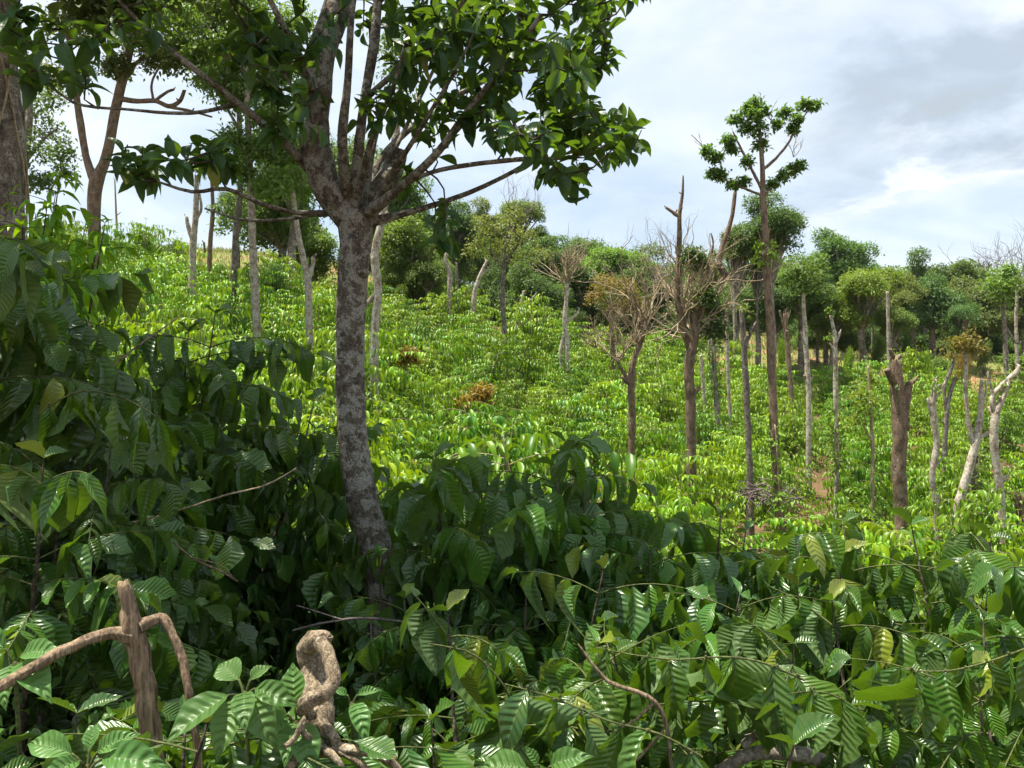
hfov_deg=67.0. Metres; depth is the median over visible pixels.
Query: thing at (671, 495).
coffee bush
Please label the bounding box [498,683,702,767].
coffee branch
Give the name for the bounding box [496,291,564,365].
coffee bush
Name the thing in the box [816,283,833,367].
hill tree
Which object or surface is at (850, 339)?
hill tree
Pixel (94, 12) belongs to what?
shade tree
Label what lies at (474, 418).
coffee bush
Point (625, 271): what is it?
hill tree
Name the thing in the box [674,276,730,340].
hill tree
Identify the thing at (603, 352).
coffee bush
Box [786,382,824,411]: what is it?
coffee bush
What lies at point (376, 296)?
pruned tree
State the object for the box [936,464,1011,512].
coffee bush
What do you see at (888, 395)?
coffee bush
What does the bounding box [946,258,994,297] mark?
hill tree
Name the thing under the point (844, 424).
coffee bush
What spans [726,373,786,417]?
coffee bush
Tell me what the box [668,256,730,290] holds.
hill tree
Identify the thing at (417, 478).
coffee bush
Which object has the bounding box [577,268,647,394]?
dying tree
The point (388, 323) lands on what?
coffee bush
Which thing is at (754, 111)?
tall tree
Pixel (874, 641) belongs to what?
coffee plant
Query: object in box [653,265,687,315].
hill tree
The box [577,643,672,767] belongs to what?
loose twig
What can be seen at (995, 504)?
coffee bush
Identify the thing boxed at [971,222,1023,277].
bare tree
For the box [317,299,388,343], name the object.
coffee bush
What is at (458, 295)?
coffee bush
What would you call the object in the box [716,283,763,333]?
hill tree
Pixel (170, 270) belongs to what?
coffee bush
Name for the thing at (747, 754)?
fallen branch
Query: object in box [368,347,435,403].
coffee bush
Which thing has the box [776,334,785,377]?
shrub
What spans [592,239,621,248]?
hill tree
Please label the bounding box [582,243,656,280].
hill tree
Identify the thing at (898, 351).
shrub
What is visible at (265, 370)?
coffee bush
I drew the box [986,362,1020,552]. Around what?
pruned tree
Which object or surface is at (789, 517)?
coffee bush
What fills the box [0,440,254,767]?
coffee plant
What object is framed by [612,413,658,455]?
coffee bush
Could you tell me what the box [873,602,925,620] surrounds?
coffee bush
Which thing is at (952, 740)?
coffee plant
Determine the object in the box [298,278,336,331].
coffee bush
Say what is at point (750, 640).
coffee plant
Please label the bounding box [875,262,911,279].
hill tree
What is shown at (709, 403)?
coffee bush
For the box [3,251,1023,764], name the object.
ground
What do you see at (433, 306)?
coffee bush
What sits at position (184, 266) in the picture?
shrub
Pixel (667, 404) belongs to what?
coffee bush
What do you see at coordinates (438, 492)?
coffee plant
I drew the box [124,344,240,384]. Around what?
coffee bush
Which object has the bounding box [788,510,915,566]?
coffee bush
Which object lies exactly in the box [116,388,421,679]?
coffee plant
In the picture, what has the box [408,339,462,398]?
coffee bush
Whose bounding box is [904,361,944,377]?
shrub
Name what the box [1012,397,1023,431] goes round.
coffee bush
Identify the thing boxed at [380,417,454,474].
coffee bush
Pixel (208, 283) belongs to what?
coffee bush
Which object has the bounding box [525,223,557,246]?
hill tree
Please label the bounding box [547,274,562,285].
hill tree
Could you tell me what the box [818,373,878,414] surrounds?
coffee bush
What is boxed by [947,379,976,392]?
coffee bush
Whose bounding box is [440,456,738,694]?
coffee plant
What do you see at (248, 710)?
broadleaf weed
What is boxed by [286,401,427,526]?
coffee bush
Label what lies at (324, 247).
hill tree
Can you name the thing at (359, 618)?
loose twig
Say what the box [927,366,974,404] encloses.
coffee bush
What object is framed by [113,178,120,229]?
bare pole
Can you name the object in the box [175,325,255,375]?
coffee bush
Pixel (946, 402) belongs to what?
pruned tree
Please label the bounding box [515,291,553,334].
pruned tree
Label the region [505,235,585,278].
hill tree
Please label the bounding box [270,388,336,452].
coffee bush
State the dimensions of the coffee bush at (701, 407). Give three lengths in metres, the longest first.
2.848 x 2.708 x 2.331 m
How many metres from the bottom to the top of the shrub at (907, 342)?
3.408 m
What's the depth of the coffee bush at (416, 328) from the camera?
29.74 m
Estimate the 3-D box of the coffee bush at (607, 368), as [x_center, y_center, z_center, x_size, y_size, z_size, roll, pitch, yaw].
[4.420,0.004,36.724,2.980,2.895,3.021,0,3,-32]
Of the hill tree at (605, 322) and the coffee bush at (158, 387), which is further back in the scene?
the hill tree at (605, 322)
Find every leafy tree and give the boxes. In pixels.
[23,50,81,205]
[172,0,320,323]
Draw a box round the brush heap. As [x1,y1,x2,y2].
[725,475,806,512]
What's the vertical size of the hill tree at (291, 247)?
9.988 m
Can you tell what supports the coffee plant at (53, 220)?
on the ground at (817, 477)
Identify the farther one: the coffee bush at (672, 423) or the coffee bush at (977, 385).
the coffee bush at (977, 385)
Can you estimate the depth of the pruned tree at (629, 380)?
21.93 m
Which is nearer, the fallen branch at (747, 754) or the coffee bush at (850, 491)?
the fallen branch at (747, 754)
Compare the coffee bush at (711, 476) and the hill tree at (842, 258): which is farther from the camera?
the hill tree at (842, 258)
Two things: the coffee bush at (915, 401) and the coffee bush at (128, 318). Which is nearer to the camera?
the coffee bush at (128, 318)
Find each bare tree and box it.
[496,166,549,239]
[602,216,691,347]
[938,230,1023,332]
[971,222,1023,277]
[990,224,1023,278]
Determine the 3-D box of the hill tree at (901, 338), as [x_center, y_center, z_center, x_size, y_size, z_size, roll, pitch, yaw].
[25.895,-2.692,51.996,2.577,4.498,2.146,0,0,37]
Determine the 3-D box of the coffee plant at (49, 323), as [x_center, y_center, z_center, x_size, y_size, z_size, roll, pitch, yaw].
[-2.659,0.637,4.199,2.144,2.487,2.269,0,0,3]
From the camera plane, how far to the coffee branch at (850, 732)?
2.07 m
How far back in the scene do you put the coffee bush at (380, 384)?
19.82 m
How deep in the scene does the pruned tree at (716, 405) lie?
30.43 m
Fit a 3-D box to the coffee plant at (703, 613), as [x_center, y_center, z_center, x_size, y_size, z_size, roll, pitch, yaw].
[0.659,1.703,3.344,1.776,1.868,1.880,0,0,38]
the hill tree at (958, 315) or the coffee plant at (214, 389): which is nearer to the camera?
the coffee plant at (214, 389)
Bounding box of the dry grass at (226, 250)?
[170,244,1021,393]
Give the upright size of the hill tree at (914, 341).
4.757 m
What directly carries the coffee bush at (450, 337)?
on the ground at (817, 477)
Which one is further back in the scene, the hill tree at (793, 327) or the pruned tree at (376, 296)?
the hill tree at (793, 327)
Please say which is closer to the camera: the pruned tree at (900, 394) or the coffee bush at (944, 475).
the pruned tree at (900, 394)
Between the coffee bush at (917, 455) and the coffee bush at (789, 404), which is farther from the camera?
the coffee bush at (789, 404)
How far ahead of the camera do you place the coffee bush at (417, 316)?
32.93 m
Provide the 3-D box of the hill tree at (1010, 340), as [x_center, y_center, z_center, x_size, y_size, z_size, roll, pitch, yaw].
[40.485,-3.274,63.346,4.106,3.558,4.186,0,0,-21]
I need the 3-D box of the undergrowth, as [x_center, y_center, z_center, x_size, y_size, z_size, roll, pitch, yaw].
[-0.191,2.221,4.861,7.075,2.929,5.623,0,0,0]
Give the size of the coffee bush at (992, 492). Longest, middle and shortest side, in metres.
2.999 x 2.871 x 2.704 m
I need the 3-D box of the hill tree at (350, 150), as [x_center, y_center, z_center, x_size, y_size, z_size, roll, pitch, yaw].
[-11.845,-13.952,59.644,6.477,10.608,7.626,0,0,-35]
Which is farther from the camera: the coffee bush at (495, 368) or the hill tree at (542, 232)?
the hill tree at (542, 232)
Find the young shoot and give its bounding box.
[372,543,386,677]
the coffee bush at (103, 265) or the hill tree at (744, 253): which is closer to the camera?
the coffee bush at (103, 265)
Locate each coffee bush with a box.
[28,216,87,242]
[53,219,87,237]
[56,232,83,265]
[83,259,132,286]
[84,222,136,259]
[93,338,178,384]
[98,286,171,354]
[100,294,225,377]
[103,274,182,324]
[103,297,154,328]
[104,240,154,270]
[104,262,194,326]
[104,266,157,301]
[115,302,272,396]
[116,218,182,269]
[121,256,163,289]
[122,302,189,332]
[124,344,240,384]
[130,237,169,267]
[135,254,198,290]
[135,377,159,389]
[145,307,216,369]
[147,269,252,339]
[150,252,173,282]
[152,262,188,298]
[155,286,207,316]
[157,237,224,284]
[169,273,227,323]
[170,262,237,306]
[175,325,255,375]
[180,422,321,522]
[186,370,296,519]
[189,300,283,380]
[206,262,288,333]
[227,331,308,412]
[228,306,324,360]
[233,302,286,346]
[234,364,304,424]
[236,248,317,311]
[241,284,292,316]
[257,254,313,295]
[258,260,304,314]
[265,294,322,336]
[267,347,330,395]
[268,323,400,458]
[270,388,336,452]
[274,288,366,353]
[283,325,335,369]
[284,346,390,405]
[285,287,335,330]
[286,362,325,410]
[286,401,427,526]
[290,451,431,564]
[295,429,391,491]
[296,481,434,623]
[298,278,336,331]
[306,366,410,443]
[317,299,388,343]
[324,278,336,290]
[334,324,439,422]
[365,282,387,328]
[365,302,401,350]
[366,392,440,474]
[367,281,395,301]
[367,294,421,346]
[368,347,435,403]
[370,443,430,483]
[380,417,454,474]
[380,463,491,606]
[381,298,407,315]
[386,296,428,328]
[387,320,451,378]
[391,372,476,443]
[394,311,454,350]
[395,327,468,377]
[407,290,464,340]
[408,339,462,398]
[408,408,452,463]
[410,281,457,314]
[417,412,501,470]
[423,424,685,598]
[426,339,497,409]
[427,373,483,428]
[428,398,569,482]
[436,285,501,343]
[437,330,470,352]
[439,361,516,435]
[442,314,499,364]
[447,411,550,477]
[449,330,532,400]
[454,310,499,360]
[459,294,500,333]
[461,343,515,383]
[487,377,545,430]
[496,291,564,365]
[496,304,541,342]
[499,334,556,401]
[508,414,590,491]
[509,405,546,428]
[512,343,562,384]
[514,385,587,434]
[523,370,579,413]
[525,391,639,473]
[529,386,564,423]
[534,306,573,351]
[536,317,591,357]
[537,326,593,372]
[543,345,590,383]
[548,420,627,485]
[549,356,611,402]
[553,346,608,395]
[573,378,620,426]
[578,354,625,394]
[580,322,632,364]
[583,329,634,370]
[586,375,670,443]
[590,460,678,508]
[601,360,668,423]
[602,354,666,413]
[609,414,684,487]
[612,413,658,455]
[618,455,680,491]
[619,423,706,509]
[625,342,683,388]
[626,447,728,545]
[627,330,681,365]
[627,376,685,449]
[630,490,741,568]
[636,364,677,396]
[637,419,696,473]
[641,507,739,546]
[642,447,755,541]
[647,369,709,418]
[648,345,683,380]
[652,333,709,379]
[661,380,741,439]
[666,363,727,412]
[667,547,806,616]
[669,411,735,479]
[673,402,731,454]
[685,458,755,523]
[694,358,726,402]
[698,509,747,548]
[699,432,771,514]
[708,430,788,478]
[714,414,785,467]
[718,339,766,388]
[720,378,768,426]
[720,402,760,442]
[721,377,742,394]
[722,363,799,412]
[725,465,817,524]
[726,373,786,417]
[731,451,818,515]
[736,510,833,565]
[752,391,822,442]
[753,415,803,463]
[758,366,784,393]
[760,515,808,549]
[761,514,828,562]
[769,411,839,474]
[776,366,813,404]
[777,385,821,426]
[783,458,820,504]
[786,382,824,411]
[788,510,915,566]
[793,417,846,456]
[798,365,848,400]
[811,441,913,525]
[811,457,914,529]
[812,415,870,457]
[814,367,863,409]
[814,397,859,441]
[815,501,894,563]
[816,524,944,588]
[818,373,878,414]
[820,384,880,425]
[820,419,920,497]
[821,449,892,500]
[845,356,913,411]
[845,426,891,460]
[848,400,890,436]
[854,387,890,424]
[856,520,1023,619]
[862,430,949,504]
[866,482,1023,565]
[872,518,964,563]
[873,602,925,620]
[875,417,922,457]
[876,380,925,421]
[878,345,934,403]
[878,464,950,521]
[884,454,993,532]
[888,373,941,414]
[889,393,965,444]
[909,490,994,544]
[913,412,973,454]
[914,428,982,468]
[919,390,964,425]
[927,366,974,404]
[929,506,1011,549]
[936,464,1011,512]
[939,452,1023,513]
[940,391,1011,452]
[940,434,992,482]
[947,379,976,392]
[947,386,977,410]
[955,409,1023,462]
[962,481,1020,518]
[967,478,1013,517]
[971,377,1023,435]
[973,379,997,399]
[982,547,1021,605]
[984,392,1023,444]
[986,490,1023,545]
[991,522,1023,564]
[999,386,1023,409]
[1000,450,1022,471]
[1004,370,1023,401]
[1005,452,1023,499]
[1006,463,1023,513]
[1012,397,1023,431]
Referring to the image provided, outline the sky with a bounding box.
[18,0,1023,286]
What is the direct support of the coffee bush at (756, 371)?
on the ground at (817, 477)
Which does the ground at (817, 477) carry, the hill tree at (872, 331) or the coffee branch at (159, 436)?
the hill tree at (872, 331)
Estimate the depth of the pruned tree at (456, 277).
42.95 m
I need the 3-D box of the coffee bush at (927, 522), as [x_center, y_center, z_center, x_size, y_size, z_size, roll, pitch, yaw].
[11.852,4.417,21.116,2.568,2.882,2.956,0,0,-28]
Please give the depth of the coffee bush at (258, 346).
19.80 m
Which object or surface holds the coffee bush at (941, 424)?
on the ground at (817, 477)
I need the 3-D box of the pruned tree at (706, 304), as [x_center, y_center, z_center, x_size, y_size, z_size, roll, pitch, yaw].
[4.671,-0.395,18.948,4.329,9.451,3.603,0,0,0]
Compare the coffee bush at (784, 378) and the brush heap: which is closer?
the brush heap
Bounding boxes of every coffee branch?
[23,388,179,479]
[428,642,534,767]
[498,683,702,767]
[585,645,806,758]
[786,686,878,767]
[854,648,1023,739]
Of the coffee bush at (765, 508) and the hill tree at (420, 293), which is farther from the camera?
the hill tree at (420, 293)
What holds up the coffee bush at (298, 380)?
on the ground at (817, 477)
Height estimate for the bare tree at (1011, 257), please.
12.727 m
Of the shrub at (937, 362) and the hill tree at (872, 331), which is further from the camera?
the hill tree at (872, 331)
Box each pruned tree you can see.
[184,151,206,308]
[202,145,247,280]
[283,166,316,390]
[366,31,423,415]
[444,252,452,328]
[452,256,460,329]
[470,253,489,322]
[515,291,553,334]
[530,225,608,392]
[582,224,692,483]
[623,175,795,508]
[696,351,711,412]
[710,315,720,446]
[725,308,734,443]
[735,302,756,536]
[774,256,830,497]
[779,309,793,422]
[823,304,840,518]
[839,363,889,521]
[884,348,917,559]
[885,284,894,367]
[924,373,945,555]
[940,348,969,495]
[941,326,989,532]
[958,438,988,528]
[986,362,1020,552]
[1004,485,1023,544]
[1014,282,1022,394]
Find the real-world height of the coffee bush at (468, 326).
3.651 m
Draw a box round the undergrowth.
[0,605,452,767]
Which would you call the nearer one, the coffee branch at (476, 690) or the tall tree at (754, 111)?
the coffee branch at (476, 690)
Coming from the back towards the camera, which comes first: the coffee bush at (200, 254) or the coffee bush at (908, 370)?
the coffee bush at (908, 370)
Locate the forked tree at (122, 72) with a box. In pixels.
[18,0,256,329]
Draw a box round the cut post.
[0,579,202,767]
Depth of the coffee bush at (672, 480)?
18.71 m
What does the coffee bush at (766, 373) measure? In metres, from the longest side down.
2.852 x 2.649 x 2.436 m
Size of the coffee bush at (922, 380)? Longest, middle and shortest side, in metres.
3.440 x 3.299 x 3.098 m
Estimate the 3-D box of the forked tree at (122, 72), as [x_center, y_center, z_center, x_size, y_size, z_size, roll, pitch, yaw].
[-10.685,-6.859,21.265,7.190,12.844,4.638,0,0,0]
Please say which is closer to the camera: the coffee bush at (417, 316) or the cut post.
the cut post
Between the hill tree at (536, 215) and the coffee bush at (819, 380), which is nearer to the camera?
the coffee bush at (819, 380)
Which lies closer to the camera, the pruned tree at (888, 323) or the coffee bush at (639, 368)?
the coffee bush at (639, 368)
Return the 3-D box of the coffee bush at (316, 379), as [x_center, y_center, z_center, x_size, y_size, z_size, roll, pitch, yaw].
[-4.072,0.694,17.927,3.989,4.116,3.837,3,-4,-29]
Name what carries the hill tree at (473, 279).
on the ground at (817, 477)
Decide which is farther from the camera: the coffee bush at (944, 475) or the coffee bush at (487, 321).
the coffee bush at (487, 321)
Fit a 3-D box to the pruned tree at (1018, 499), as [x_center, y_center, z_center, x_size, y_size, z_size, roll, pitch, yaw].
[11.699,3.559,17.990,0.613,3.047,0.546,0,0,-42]
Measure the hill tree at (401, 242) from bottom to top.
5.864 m
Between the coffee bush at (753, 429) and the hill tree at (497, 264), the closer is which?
the coffee bush at (753, 429)
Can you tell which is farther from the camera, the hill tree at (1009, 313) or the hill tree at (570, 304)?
the hill tree at (1009, 313)
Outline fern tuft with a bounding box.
[748,237,782,269]
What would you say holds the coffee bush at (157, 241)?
on the ground at (817, 477)
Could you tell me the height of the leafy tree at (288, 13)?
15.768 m
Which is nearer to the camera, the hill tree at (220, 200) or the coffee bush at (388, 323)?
the coffee bush at (388, 323)
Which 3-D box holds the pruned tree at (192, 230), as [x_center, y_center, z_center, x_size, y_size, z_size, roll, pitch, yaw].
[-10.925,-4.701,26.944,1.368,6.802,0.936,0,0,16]
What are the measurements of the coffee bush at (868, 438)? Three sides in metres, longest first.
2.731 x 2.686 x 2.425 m
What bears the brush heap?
on the ground at (817, 477)
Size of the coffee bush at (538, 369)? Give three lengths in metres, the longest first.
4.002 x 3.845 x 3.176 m
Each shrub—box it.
[160,234,187,261]
[175,256,188,279]
[213,260,229,289]
[260,260,284,302]
[315,274,329,293]
[388,283,409,302]
[396,345,427,402]
[443,280,469,295]
[451,380,497,415]
[651,329,662,349]
[656,325,680,343]
[667,330,721,354]
[729,337,741,373]
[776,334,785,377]
[843,345,854,381]
[868,334,886,374]
[884,349,920,367]
[901,334,914,352]
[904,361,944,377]
[916,344,933,391]
[929,354,957,379]
[944,330,994,358]
[954,350,974,389]
[970,333,1009,354]
[975,339,992,375]
[989,353,1023,377]
[992,343,1021,357]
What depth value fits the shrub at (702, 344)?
49.76 m
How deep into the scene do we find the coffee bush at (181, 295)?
24.32 m
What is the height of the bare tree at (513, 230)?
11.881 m
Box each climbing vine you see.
[0,0,30,239]
[704,340,722,400]
[753,412,793,515]
[821,401,848,478]
[957,445,990,506]
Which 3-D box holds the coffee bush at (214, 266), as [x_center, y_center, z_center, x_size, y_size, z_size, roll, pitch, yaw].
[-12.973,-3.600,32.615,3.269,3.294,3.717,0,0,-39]
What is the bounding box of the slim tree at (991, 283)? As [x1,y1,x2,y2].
[975,260,1023,375]
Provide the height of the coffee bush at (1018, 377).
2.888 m
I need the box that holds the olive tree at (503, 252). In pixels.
[461,205,560,374]
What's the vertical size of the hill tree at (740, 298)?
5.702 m
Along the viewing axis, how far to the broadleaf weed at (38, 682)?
1.67 m
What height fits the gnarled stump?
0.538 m
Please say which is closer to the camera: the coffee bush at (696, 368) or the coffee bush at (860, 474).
the coffee bush at (860, 474)
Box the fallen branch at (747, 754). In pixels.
[714,730,836,767]
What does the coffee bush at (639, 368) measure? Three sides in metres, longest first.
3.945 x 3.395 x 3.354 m
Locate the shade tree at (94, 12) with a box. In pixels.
[0,0,238,239]
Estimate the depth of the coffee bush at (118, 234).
39.30 m
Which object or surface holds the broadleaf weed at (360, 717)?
on the ground at (817, 477)
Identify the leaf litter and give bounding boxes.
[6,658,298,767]
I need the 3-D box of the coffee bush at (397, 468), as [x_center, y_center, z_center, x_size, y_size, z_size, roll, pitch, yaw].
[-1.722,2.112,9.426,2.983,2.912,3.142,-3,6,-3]
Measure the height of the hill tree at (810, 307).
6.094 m
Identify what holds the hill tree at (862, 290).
on the ground at (817, 477)
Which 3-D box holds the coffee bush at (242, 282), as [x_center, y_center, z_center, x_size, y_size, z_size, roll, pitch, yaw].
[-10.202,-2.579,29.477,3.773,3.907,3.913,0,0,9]
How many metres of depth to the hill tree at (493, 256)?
65.15 m
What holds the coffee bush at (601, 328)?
on the ground at (817, 477)
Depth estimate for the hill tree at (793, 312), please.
51.87 m
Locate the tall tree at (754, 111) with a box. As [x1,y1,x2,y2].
[691,92,827,552]
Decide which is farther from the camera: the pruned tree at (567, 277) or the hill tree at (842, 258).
the hill tree at (842, 258)
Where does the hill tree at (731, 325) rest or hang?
on the ground at (817, 477)
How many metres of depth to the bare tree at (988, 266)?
69.13 m
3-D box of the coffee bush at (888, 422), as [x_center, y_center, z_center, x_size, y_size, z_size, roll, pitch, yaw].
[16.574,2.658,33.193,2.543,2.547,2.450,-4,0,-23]
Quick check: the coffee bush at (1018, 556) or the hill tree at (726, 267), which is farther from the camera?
the hill tree at (726, 267)
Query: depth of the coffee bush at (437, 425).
19.47 m
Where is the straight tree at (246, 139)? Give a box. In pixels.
[154,0,307,342]
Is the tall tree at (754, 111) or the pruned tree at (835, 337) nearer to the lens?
the tall tree at (754, 111)
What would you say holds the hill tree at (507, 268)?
on the ground at (817, 477)
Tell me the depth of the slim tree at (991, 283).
44.59 m
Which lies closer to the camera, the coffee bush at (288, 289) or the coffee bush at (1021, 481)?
the coffee bush at (1021, 481)
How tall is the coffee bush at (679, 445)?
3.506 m
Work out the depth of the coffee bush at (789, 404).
34.81 m
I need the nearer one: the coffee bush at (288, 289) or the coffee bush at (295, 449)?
the coffee bush at (295, 449)
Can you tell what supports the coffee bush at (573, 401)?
on the ground at (817, 477)
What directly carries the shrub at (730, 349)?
on the ground at (817, 477)
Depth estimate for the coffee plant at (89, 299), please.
5.26 m
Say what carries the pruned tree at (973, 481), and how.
on the ground at (817, 477)
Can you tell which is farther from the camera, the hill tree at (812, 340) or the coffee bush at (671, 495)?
the hill tree at (812, 340)
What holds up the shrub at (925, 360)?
on the ground at (817, 477)
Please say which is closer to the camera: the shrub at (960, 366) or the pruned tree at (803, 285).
the pruned tree at (803, 285)
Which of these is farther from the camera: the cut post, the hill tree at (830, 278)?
the hill tree at (830, 278)
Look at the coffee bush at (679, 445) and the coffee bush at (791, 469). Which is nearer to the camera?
the coffee bush at (679, 445)
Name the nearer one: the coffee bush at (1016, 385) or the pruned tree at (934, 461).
the pruned tree at (934, 461)
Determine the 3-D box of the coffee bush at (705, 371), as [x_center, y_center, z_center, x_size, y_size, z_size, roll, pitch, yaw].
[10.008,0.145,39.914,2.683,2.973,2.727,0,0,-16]
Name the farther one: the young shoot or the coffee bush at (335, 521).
the coffee bush at (335, 521)
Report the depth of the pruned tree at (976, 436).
18.95 m
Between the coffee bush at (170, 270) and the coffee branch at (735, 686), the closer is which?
the coffee branch at (735, 686)
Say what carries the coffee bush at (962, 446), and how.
on the ground at (817, 477)
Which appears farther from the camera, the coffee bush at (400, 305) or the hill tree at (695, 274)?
the hill tree at (695, 274)
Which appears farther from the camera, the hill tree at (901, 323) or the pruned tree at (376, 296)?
the hill tree at (901, 323)
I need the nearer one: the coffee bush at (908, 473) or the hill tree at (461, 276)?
the coffee bush at (908, 473)
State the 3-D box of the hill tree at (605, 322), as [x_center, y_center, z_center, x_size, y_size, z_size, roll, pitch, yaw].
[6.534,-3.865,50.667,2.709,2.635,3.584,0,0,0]
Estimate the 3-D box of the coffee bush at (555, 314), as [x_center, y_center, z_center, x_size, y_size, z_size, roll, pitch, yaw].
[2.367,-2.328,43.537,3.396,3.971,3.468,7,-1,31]
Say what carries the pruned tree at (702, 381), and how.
on the ground at (817, 477)
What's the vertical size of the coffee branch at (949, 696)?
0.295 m
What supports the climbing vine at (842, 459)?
attached to the pruned tree at (835, 337)
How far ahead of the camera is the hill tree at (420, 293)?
44.08 m
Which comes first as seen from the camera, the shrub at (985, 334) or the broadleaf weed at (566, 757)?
the broadleaf weed at (566, 757)
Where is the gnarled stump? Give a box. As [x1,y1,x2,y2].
[283,630,401,767]
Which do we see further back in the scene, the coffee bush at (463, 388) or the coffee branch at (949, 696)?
the coffee bush at (463, 388)
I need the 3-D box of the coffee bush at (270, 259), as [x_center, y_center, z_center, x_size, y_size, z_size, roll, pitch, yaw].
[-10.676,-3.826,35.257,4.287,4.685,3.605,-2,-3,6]
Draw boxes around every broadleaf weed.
[0,628,56,756]
[27,723,170,767]
[166,657,298,765]
[245,663,320,767]
[336,685,381,743]
[481,746,593,767]
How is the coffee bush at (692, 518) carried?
on the ground at (817, 477)
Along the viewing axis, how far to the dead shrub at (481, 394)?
21.11 m
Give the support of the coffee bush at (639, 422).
on the ground at (817, 477)
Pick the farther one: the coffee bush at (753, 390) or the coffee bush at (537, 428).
the coffee bush at (753, 390)
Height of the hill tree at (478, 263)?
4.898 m
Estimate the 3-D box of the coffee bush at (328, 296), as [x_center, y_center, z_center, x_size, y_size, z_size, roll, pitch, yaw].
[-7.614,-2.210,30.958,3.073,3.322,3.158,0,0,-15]
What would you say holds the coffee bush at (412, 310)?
on the ground at (817, 477)
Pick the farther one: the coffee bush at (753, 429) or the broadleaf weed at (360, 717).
the coffee bush at (753, 429)
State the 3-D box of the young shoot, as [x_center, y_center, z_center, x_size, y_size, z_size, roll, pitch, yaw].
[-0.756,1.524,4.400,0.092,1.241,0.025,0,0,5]
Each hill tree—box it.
[204,188,325,267]
[217,188,245,276]
[246,122,337,285]
[270,219,339,289]
[329,134,382,224]
[338,153,435,302]
[367,262,405,297]
[372,207,446,310]
[401,248,456,315]
[412,283,452,313]
[423,199,489,302]
[441,263,471,283]
[461,258,507,284]
[463,245,494,294]
[468,196,507,248]
[471,264,518,321]
[481,308,501,321]
[486,241,501,273]
[488,196,545,264]
[492,264,508,278]
[494,260,576,334]
[496,239,529,267]
[498,238,523,274]
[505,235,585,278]
[509,265,537,288]
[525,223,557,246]
[545,233,591,276]
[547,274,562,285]
[551,294,589,321]
[553,308,591,347]
[555,262,603,332]
[581,237,605,258]
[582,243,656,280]
[587,264,657,338]
[590,308,625,332]
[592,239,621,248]
[620,240,688,277]
[620,304,665,347]
[633,260,672,303]
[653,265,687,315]
[663,302,692,333]
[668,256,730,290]
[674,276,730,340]
[698,264,720,369]
[705,259,754,321]
[708,224,760,367]
[715,313,732,341]
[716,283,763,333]
[718,288,755,339]
[728,267,795,366]
[731,191,809,365]
[740,253,763,367]
[751,306,797,333]
[759,306,794,334]
[775,249,831,376]
[776,318,797,348]
[778,303,797,357]
[783,328,828,349]
[791,284,856,370]
[791,325,857,349]
[808,226,884,357]
[809,299,855,377]
[813,272,836,356]
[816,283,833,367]
[825,330,864,369]
[831,264,909,374]
[851,325,880,352]
[871,263,882,353]
[873,305,919,347]
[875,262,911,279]
[875,271,931,351]
[877,311,918,350]
[897,328,944,353]
[900,245,951,352]
[902,300,931,346]
[911,272,984,355]
[913,324,920,355]
[935,324,971,349]
[935,330,947,353]
[938,256,996,292]
[938,274,1013,359]
[944,301,981,362]
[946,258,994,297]
[972,300,1023,359]
[990,331,1021,357]
[992,277,1023,356]
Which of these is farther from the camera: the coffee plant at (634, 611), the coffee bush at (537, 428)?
the coffee bush at (537, 428)
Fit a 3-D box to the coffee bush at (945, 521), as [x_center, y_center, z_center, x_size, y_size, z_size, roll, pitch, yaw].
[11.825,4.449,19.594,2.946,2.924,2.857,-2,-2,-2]
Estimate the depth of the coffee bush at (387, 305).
39.35 m
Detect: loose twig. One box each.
[114,314,182,366]
[131,468,296,523]
[172,541,237,581]
[292,605,402,681]
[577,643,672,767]
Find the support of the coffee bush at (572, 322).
on the ground at (817, 477)
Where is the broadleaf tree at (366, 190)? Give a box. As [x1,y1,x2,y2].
[0,0,651,681]
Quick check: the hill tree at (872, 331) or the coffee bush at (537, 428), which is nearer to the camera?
the coffee bush at (537, 428)
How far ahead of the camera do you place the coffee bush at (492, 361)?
31.97 m
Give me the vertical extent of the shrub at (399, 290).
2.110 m
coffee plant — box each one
[0,164,109,379]
[0,213,155,407]
[0,236,251,703]
[0,268,242,704]
[0,430,279,754]
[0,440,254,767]
[0,692,397,767]
[3,695,501,767]
[71,304,344,706]
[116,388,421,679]
[183,420,405,693]
[248,487,417,673]
[287,467,541,680]
[296,555,553,759]
[301,431,657,739]
[340,586,551,767]
[351,455,638,743]
[378,553,709,764]
[421,621,834,767]
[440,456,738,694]
[468,610,941,767]
[557,537,845,760]
[582,493,813,627]
[623,572,892,749]
[625,538,941,767]
[712,530,927,692]
[744,511,1014,694]
[749,579,1023,767]
[801,507,1023,748]
[820,597,1023,767]
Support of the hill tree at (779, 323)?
on the ground at (817, 477)
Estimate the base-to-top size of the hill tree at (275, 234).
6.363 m
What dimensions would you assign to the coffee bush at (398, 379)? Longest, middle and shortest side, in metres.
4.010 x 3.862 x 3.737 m
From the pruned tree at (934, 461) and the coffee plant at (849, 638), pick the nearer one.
the coffee plant at (849, 638)
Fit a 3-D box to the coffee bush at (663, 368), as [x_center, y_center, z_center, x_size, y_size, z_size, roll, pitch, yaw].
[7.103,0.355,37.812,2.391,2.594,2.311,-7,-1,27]
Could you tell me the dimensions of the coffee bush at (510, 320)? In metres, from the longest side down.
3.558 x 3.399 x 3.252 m
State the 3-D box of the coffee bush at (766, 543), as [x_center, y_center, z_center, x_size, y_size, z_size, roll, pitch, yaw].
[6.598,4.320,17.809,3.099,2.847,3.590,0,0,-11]
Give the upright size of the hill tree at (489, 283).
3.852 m
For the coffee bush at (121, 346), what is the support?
on the ground at (817, 477)
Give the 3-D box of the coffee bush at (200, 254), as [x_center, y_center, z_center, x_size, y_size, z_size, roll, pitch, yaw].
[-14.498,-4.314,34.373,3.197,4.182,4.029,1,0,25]

